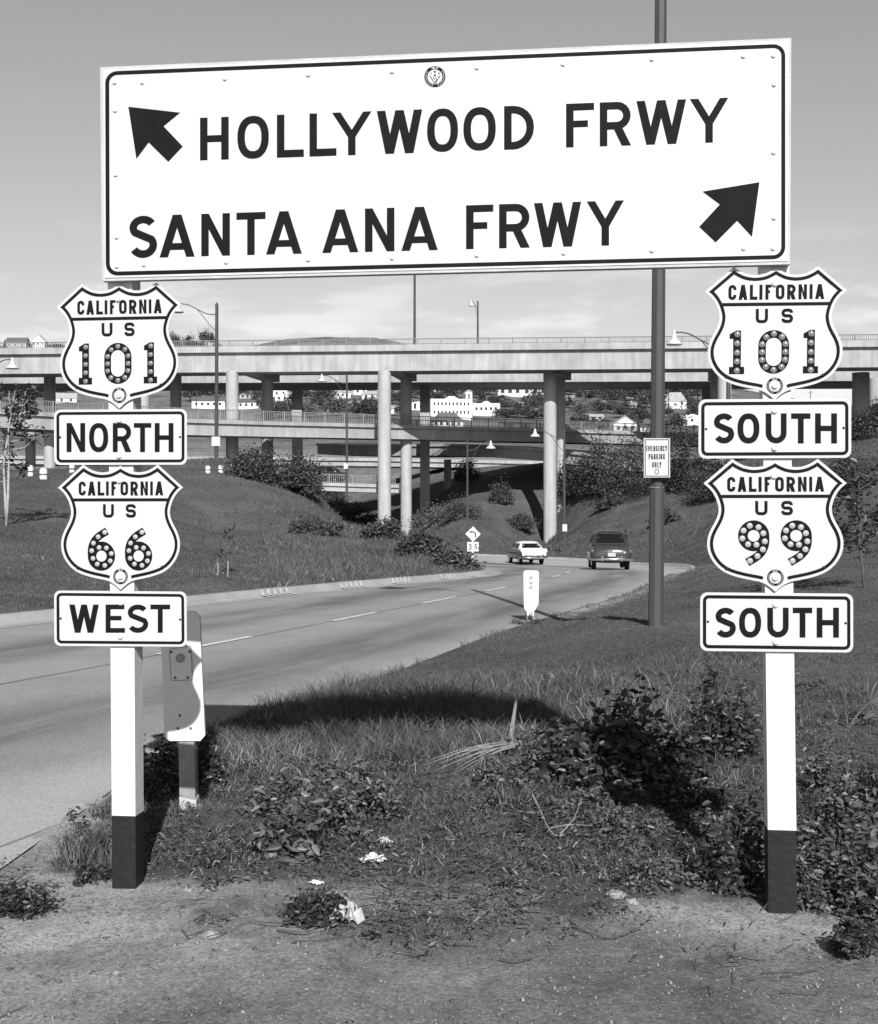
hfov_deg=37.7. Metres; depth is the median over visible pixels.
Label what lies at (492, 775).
weed
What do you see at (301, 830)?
weed
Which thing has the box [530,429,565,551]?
street lamp
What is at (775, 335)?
route shield
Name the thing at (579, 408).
tree
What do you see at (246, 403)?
house
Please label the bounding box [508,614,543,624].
weed
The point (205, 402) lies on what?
house
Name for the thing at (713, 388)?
column
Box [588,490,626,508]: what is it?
bush
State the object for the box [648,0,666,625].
street lamp
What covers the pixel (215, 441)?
plate
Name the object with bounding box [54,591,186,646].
direction plate
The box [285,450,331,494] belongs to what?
bush
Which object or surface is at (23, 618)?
kerb
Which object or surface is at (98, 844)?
grass tuft
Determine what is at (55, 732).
road
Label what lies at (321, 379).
street lamp
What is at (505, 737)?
dry grass
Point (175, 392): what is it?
column
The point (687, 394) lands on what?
tree
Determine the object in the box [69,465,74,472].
guard post
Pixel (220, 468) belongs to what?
guard post
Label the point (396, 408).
tree
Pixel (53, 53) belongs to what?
sky
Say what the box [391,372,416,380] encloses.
cap beam
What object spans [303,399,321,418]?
tree
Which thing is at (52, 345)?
tree
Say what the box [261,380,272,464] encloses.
column
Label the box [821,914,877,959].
weed
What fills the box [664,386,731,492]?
bush
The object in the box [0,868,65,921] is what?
weed
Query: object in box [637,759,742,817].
shrub
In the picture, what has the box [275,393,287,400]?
house
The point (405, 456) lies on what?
column
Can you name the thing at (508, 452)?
viaduct
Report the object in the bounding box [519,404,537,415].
tree
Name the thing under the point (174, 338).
tree
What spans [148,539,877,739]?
lawn grass
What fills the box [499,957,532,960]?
stick
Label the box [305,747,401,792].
weed
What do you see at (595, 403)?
tree
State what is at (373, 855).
paper scrap
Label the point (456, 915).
ground cover
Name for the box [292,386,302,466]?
column
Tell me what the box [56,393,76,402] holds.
house
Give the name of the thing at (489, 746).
dry frond
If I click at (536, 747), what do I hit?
weed
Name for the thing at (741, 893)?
creeping weeds
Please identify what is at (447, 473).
column
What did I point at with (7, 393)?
tree
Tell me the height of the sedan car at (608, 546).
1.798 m
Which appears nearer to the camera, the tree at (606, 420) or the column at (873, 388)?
the column at (873, 388)
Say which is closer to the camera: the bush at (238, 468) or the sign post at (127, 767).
the sign post at (127, 767)
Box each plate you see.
[54,409,186,464]
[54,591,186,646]
[212,437,219,445]
[562,524,566,530]
[698,399,850,457]
[700,592,852,651]
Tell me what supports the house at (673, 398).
on the ground at (526, 481)
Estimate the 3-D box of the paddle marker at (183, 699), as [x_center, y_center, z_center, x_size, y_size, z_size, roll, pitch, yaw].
[-1.490,1.251,7.495,0.266,1.350,0.117,0,0,0]
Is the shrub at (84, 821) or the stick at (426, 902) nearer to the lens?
the stick at (426, 902)
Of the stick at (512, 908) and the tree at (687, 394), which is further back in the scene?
the tree at (687, 394)
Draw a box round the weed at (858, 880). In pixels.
[826,777,877,924]
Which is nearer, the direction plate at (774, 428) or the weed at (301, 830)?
the direction plate at (774, 428)
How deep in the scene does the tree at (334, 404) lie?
564.37 m
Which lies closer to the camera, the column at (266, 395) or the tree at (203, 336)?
the column at (266, 395)
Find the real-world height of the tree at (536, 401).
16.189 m
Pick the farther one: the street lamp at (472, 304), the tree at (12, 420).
the street lamp at (472, 304)
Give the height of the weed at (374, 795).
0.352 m
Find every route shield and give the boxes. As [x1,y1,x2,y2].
[57,283,180,407]
[58,465,182,589]
[703,459,845,591]
[705,266,846,398]
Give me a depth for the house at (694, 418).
666.65 m
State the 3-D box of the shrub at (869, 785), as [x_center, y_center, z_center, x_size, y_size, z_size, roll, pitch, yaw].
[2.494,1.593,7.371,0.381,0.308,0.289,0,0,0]
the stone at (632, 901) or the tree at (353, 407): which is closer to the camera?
the stone at (632, 901)
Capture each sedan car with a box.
[316,466,349,482]
[507,541,547,564]
[587,530,633,569]
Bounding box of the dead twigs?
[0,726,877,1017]
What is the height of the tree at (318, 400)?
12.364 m
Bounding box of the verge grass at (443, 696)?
[25,638,877,962]
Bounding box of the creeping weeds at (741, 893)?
[51,675,877,962]
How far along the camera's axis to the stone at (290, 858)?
6.33 m
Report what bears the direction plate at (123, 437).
attached to the sign post at (127, 767)
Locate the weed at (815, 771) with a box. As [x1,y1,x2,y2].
[796,744,861,800]
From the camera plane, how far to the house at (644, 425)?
541.93 m
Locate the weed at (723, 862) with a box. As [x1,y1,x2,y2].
[683,783,764,894]
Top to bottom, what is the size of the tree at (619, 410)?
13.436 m
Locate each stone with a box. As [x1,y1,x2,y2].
[202,930,219,937]
[219,928,227,934]
[273,852,321,864]
[606,889,625,898]
[625,898,638,904]
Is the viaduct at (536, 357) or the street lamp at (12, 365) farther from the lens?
the viaduct at (536, 357)
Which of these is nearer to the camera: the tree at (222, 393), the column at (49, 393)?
the column at (49, 393)
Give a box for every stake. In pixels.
[217,558,218,574]
[227,561,228,576]
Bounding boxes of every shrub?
[62,806,96,846]
[143,733,178,801]
[197,731,229,791]
[517,672,738,805]
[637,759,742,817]
[670,681,762,769]
[698,652,721,712]
[845,762,877,812]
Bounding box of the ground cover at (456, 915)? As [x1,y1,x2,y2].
[14,655,877,959]
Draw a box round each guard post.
[27,465,33,475]
[39,468,46,479]
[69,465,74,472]
[205,466,210,472]
[218,465,222,472]
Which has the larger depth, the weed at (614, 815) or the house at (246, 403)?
the house at (246, 403)
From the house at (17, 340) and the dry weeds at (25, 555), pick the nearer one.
the dry weeds at (25, 555)
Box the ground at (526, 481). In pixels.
[0,337,877,1023]
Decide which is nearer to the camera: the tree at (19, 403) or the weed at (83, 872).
the weed at (83, 872)
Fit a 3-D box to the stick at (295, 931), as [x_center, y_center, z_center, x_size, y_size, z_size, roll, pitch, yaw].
[-0.591,1.726,5.293,0.168,0.012,0.048,0,0,4]
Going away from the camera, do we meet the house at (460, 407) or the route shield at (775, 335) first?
the route shield at (775, 335)
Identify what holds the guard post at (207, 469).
on the ground at (526, 481)
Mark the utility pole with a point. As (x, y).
(668, 407)
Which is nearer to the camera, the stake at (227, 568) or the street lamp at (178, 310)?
the stake at (227, 568)
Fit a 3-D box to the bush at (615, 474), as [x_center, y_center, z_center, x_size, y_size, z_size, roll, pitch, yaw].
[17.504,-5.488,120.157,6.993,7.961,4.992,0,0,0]
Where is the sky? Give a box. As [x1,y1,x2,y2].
[0,0,877,404]
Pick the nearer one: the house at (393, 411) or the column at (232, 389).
the column at (232, 389)
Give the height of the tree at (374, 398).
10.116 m
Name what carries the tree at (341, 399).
on the ground at (526, 481)
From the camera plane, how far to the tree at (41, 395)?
734.21 m
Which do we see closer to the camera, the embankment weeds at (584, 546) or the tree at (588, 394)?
the embankment weeds at (584, 546)
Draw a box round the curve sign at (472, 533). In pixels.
[466,527,479,561]
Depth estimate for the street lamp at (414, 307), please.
121.83 m
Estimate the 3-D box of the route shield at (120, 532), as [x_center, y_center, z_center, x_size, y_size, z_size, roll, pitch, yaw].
[-1.494,0.071,6.013,0.606,0.587,0.017,0,0,6]
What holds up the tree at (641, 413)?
on the ground at (526, 481)
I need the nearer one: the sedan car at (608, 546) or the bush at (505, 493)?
the sedan car at (608, 546)
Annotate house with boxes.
[6,338,29,347]
[30,334,47,347]
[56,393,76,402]
[191,397,225,408]
[239,392,250,398]
[239,399,260,408]
[273,390,291,396]
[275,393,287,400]
[329,390,350,398]
[350,390,366,394]
[361,391,377,399]
[391,405,399,413]
[412,402,419,409]
[430,396,471,420]
[432,412,463,426]
[473,401,499,415]
[498,390,522,396]
[523,390,542,395]
[587,414,604,420]
[611,416,635,430]
[640,423,649,431]
[665,392,686,408]
[681,414,697,424]
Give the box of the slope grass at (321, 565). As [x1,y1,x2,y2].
[0,430,877,612]
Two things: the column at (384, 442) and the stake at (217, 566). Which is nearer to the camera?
the stake at (217, 566)
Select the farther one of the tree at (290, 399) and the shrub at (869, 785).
the tree at (290, 399)
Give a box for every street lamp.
[0,358,18,369]
[174,302,218,457]
[317,374,347,499]
[413,275,415,344]
[466,440,495,554]
[469,300,478,343]
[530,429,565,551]
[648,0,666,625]
[666,330,730,463]
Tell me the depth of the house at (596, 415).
633.72 m
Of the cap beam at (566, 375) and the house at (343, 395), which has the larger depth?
the house at (343, 395)
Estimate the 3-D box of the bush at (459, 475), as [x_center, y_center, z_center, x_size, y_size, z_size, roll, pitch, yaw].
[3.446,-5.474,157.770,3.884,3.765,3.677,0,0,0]
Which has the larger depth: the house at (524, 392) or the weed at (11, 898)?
the house at (524, 392)
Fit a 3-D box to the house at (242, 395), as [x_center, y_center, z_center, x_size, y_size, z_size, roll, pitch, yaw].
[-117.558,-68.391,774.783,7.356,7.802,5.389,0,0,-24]
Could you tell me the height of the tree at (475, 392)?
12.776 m
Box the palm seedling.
[836,678,877,727]
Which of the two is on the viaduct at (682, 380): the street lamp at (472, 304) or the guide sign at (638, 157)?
the street lamp at (472, 304)
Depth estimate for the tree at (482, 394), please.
785.76 m
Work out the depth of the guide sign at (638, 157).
5.81 m
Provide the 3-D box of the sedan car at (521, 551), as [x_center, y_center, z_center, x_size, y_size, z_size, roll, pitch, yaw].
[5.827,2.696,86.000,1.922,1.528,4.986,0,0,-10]
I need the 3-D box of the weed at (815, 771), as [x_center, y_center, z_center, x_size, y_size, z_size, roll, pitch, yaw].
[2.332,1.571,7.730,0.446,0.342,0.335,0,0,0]
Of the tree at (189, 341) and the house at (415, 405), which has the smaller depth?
the house at (415, 405)
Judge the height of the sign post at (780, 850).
3.168 m
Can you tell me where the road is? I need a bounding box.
[0,556,686,868]
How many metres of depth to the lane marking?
22.02 m
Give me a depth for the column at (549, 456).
124.64 m
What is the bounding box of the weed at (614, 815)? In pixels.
[557,799,665,852]
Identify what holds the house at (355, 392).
on the ground at (526, 481)
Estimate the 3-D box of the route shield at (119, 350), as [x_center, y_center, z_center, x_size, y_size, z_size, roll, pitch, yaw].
[-1.501,-0.779,6.013,0.606,0.588,0.017,0,0,6]
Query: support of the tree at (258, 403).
on the ground at (526, 481)
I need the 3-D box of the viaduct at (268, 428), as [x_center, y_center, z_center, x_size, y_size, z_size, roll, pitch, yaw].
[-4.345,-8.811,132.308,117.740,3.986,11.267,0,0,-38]
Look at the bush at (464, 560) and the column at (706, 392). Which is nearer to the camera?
the bush at (464, 560)
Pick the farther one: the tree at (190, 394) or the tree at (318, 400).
the tree at (190, 394)
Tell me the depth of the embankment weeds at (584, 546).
106.37 m
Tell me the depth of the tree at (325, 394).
656.44 m
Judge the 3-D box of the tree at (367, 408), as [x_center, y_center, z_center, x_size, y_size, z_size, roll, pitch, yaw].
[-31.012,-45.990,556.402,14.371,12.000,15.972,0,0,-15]
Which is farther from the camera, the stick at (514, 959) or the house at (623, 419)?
the house at (623, 419)
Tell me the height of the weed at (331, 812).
0.364 m
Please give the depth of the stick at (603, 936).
5.32 m
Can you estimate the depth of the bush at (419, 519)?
127.98 m
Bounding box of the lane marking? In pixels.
[156,567,570,653]
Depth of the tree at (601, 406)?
769.66 m
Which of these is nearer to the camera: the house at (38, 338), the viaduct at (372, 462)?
the viaduct at (372, 462)
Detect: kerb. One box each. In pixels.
[0,566,500,628]
[459,553,694,568]
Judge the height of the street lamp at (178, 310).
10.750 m
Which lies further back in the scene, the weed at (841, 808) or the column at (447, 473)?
the column at (447, 473)
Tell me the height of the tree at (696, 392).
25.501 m
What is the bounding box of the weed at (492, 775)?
[462,754,533,795]
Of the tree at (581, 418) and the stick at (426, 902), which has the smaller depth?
the stick at (426, 902)
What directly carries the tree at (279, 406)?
on the ground at (526, 481)
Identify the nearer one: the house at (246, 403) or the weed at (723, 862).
the weed at (723, 862)
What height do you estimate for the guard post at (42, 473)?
0.864 m
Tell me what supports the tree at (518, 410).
on the ground at (526, 481)
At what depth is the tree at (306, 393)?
733.53 m
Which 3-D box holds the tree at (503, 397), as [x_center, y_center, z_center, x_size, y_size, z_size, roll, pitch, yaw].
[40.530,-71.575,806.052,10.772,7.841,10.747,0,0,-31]
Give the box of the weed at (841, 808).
[796,759,871,872]
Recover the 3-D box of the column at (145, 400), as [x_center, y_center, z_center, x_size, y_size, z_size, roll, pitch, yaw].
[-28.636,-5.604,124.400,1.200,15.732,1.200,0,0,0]
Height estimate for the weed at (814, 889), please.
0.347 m
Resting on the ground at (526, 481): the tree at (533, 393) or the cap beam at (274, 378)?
the tree at (533, 393)
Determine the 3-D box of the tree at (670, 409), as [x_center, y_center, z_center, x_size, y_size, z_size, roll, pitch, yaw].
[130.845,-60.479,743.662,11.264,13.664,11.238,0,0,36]
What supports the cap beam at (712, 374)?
on the column at (713, 388)
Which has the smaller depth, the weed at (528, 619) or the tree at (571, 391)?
the weed at (528, 619)
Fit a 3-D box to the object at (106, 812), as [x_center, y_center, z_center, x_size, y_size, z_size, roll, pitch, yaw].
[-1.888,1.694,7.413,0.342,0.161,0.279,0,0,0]
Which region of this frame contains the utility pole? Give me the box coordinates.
[668,389,668,426]
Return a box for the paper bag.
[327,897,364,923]
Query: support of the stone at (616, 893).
on the ground at (526, 481)
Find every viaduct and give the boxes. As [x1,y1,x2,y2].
[0,334,877,377]
[0,371,877,390]
[0,398,697,446]
[0,449,542,468]
[33,467,398,493]
[316,443,643,471]
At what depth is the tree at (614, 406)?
762.81 m
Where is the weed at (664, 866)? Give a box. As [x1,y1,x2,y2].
[604,841,715,893]
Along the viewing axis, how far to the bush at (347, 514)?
153.19 m
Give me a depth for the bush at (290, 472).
65.05 m
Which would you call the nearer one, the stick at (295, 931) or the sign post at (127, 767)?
the stick at (295, 931)
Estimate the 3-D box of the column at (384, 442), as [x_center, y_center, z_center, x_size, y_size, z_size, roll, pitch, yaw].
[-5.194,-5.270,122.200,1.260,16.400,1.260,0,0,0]
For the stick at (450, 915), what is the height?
0.013 m
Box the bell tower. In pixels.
[465,390,472,398]
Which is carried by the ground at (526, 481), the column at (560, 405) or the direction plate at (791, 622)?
the column at (560, 405)
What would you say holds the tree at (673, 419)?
on the ground at (526, 481)
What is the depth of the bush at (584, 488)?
123.36 m
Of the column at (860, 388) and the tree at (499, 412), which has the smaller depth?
the column at (860, 388)
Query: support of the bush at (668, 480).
on the ground at (526, 481)
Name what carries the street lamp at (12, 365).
on the ground at (526, 481)
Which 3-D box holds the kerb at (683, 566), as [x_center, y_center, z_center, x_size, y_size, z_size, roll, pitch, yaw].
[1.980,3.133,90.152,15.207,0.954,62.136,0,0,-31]
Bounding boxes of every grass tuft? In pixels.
[40,813,111,866]
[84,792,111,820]
[487,779,545,809]
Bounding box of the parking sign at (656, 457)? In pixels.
[644,438,669,487]
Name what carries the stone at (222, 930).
on the ground at (526, 481)
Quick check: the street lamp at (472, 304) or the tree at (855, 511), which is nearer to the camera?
the tree at (855, 511)
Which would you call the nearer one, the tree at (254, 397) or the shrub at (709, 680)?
the shrub at (709, 680)
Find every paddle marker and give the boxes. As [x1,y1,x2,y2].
[161,611,205,810]
[523,570,538,620]
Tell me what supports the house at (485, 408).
on the ground at (526, 481)
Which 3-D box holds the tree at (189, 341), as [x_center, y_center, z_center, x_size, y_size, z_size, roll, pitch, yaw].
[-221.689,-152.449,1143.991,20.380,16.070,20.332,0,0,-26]
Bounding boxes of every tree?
[0,382,49,525]
[0,391,24,399]
[5,392,23,410]
[36,391,56,397]
[47,343,62,347]
[169,330,182,343]
[179,333,198,346]
[181,391,202,401]
[197,323,214,344]
[213,391,225,396]
[215,524,237,569]
[251,391,257,400]
[255,398,260,408]
[273,397,291,413]
[281,390,291,408]
[303,390,310,398]
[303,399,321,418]
[309,390,325,407]
[309,390,338,400]
[315,394,345,415]
[338,394,348,406]
[343,397,363,413]
[348,391,377,417]
[360,393,377,405]
[391,390,399,404]
[394,399,399,410]
[412,390,419,395]
[430,390,444,398]
[438,390,461,396]
[455,390,466,397]
[471,390,485,398]
[477,390,486,402]
[485,393,501,403]
[491,407,513,417]
[497,396,516,407]
[499,391,510,400]
[507,400,529,417]
[513,393,534,408]
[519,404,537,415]
[523,405,542,418]
[526,390,542,407]
[531,390,542,406]
[565,390,577,394]
[565,392,575,406]
[565,412,599,428]
[566,399,590,415]
[575,390,598,401]
[585,397,604,409]
[593,398,618,412]
[593,416,613,427]
[598,390,624,401]
[607,400,629,410]
[613,396,638,416]
[624,389,645,400]
[627,408,644,422]
[628,397,650,419]
[635,389,650,404]
[665,389,683,394]
[665,399,674,413]
[665,412,687,426]
[682,389,695,404]
[687,398,701,414]
[688,389,701,401]
[823,457,877,587]
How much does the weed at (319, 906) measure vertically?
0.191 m
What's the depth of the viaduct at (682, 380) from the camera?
142.68 m
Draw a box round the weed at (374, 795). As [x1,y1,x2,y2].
[328,763,405,821]
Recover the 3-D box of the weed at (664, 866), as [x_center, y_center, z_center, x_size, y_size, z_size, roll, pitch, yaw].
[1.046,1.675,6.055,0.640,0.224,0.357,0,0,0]
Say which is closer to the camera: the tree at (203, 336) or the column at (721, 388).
the column at (721, 388)
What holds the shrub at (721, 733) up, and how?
on the ground at (526, 481)
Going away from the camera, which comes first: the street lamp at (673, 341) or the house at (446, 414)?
the street lamp at (673, 341)
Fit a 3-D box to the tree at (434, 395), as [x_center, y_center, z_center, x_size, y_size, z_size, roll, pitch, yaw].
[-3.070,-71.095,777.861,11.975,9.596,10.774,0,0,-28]
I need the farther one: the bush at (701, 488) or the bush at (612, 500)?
the bush at (612, 500)
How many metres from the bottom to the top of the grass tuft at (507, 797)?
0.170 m
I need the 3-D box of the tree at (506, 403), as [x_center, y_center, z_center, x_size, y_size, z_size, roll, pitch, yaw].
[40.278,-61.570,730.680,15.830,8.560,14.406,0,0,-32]
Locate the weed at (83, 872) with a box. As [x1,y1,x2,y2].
[71,859,111,886]
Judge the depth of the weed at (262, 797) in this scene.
7.30 m
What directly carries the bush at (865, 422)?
on the ground at (526, 481)
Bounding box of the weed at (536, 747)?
[506,722,600,788]
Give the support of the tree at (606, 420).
on the ground at (526, 481)
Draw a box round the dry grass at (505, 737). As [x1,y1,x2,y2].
[186,652,752,938]
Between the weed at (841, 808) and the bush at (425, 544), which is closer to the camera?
the weed at (841, 808)
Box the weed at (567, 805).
[542,786,621,821]
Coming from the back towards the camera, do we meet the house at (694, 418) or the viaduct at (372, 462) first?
the house at (694, 418)
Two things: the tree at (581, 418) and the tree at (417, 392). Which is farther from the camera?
the tree at (417, 392)
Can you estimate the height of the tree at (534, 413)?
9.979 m
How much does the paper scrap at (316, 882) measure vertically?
0.017 m
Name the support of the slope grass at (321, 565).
on the ground at (526, 481)
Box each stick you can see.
[247,920,294,923]
[276,929,315,932]
[375,914,543,925]
[395,900,458,902]
[474,905,552,911]
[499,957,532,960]
[573,925,641,937]
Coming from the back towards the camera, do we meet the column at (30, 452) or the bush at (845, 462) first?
the column at (30, 452)
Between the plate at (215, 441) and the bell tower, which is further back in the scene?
the bell tower
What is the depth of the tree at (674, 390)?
958.99 m
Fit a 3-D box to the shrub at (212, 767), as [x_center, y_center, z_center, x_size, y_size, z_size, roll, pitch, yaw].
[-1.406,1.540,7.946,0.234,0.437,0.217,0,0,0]
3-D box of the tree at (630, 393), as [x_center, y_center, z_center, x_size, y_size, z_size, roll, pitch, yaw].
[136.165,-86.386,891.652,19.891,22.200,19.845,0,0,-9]
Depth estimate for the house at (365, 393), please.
699.66 m
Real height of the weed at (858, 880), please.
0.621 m
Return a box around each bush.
[220,438,265,477]
[244,439,315,487]
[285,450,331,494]
[287,513,350,534]
[318,491,351,505]
[334,496,377,523]
[356,515,404,539]
[387,527,453,555]
[405,502,443,527]
[424,547,486,569]
[430,492,485,518]
[452,457,482,481]
[487,473,518,503]
[504,512,540,528]
[557,439,594,495]
[571,409,628,495]
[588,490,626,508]
[590,412,649,495]
[625,411,693,494]
[648,507,682,523]
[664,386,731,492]
[685,450,735,499]
[823,436,877,486]
[851,397,877,439]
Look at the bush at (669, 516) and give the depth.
102.15 m
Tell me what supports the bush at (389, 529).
on the ground at (526, 481)
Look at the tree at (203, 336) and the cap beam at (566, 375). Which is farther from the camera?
the tree at (203, 336)
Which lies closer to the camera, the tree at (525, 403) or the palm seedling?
the palm seedling
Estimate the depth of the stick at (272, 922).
5.38 m
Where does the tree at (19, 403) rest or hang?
on the ground at (526, 481)
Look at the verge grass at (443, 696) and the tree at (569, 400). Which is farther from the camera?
the tree at (569, 400)
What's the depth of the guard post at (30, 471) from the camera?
61.36 m
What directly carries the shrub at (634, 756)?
on the ground at (526, 481)
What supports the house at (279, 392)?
on the ground at (526, 481)
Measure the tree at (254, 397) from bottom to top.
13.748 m
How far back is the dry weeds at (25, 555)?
32.16 m
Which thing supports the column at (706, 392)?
on the ground at (526, 481)
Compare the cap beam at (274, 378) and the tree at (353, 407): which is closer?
the cap beam at (274, 378)
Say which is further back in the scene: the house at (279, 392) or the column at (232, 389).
the house at (279, 392)
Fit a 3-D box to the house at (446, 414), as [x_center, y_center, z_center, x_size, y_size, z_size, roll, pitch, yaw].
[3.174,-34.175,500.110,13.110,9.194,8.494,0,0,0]
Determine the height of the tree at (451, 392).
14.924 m
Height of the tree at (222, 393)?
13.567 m
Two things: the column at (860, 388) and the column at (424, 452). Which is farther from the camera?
the column at (424, 452)
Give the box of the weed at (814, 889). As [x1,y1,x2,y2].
[797,834,838,914]
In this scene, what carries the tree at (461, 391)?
on the ground at (526, 481)
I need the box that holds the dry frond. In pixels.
[425,696,517,773]
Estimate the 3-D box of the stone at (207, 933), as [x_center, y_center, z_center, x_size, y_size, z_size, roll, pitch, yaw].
[-0.946,1.748,5.330,0.072,0.026,0.053,0,0,19]
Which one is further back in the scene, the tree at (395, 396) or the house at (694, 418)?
the tree at (395, 396)
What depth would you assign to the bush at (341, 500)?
174.47 m
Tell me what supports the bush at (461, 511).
on the ground at (526, 481)
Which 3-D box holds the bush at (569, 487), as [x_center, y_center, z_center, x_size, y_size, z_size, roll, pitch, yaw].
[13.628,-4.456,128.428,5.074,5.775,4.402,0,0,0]
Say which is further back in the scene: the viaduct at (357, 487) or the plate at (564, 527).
the viaduct at (357, 487)
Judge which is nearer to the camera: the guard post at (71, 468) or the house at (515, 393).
the guard post at (71, 468)
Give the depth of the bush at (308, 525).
53.90 m
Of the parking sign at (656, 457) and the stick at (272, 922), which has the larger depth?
the parking sign at (656, 457)
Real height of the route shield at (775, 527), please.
0.588 m
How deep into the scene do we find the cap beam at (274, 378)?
130.04 m
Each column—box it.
[25,388,35,468]
[44,377,55,467]
[141,395,149,408]
[170,376,180,408]
[226,370,238,458]
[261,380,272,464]
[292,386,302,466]
[378,370,390,523]
[400,379,411,535]
[420,386,429,511]
[444,459,450,489]
[543,371,556,542]
[557,378,564,511]
[702,387,709,459]
[710,378,716,461]
[717,375,731,469]
[852,372,869,427]
[870,378,877,414]
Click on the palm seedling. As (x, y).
(872, 693)
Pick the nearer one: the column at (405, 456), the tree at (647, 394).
the column at (405, 456)
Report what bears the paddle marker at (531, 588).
on the ground at (526, 481)
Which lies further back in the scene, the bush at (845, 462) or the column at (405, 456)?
the column at (405, 456)
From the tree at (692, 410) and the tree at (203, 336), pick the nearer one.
the tree at (692, 410)
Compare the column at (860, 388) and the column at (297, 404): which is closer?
the column at (860, 388)
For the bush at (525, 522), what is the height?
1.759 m
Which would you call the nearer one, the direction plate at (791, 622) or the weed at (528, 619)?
the direction plate at (791, 622)
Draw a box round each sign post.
[108,282,143,888]
[758,266,796,913]
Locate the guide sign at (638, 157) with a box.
[100,38,790,282]
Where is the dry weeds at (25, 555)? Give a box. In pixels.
[22,519,352,586]
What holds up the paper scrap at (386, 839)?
on the ground at (526, 481)
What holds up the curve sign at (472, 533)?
on the ground at (526, 481)
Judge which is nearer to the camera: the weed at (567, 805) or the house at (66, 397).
the weed at (567, 805)
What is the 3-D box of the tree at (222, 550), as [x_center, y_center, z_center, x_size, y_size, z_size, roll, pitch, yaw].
[-5.145,1.055,31.100,0.518,1.582,0.625,0,0,0]
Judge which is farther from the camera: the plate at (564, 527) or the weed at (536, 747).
the plate at (564, 527)
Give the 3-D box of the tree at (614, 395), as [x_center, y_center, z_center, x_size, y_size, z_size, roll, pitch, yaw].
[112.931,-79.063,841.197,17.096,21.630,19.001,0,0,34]
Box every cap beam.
[239,373,279,381]
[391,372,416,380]
[557,372,570,379]
[708,370,716,380]
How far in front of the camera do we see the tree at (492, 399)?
749.91 m
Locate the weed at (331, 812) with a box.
[274,771,372,840]
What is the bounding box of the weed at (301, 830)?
[248,791,328,859]
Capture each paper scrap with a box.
[309,879,323,884]
[358,852,386,862]
[380,836,392,842]
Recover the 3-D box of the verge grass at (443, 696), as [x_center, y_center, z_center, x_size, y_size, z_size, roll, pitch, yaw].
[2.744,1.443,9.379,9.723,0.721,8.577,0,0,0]
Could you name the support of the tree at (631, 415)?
on the ground at (526, 481)
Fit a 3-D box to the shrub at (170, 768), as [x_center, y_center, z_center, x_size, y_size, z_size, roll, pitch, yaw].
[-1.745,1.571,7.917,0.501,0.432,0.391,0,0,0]
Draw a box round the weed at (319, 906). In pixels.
[275,887,355,930]
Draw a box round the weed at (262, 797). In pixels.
[240,763,314,817]
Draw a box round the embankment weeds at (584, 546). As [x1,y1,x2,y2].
[425,427,877,558]

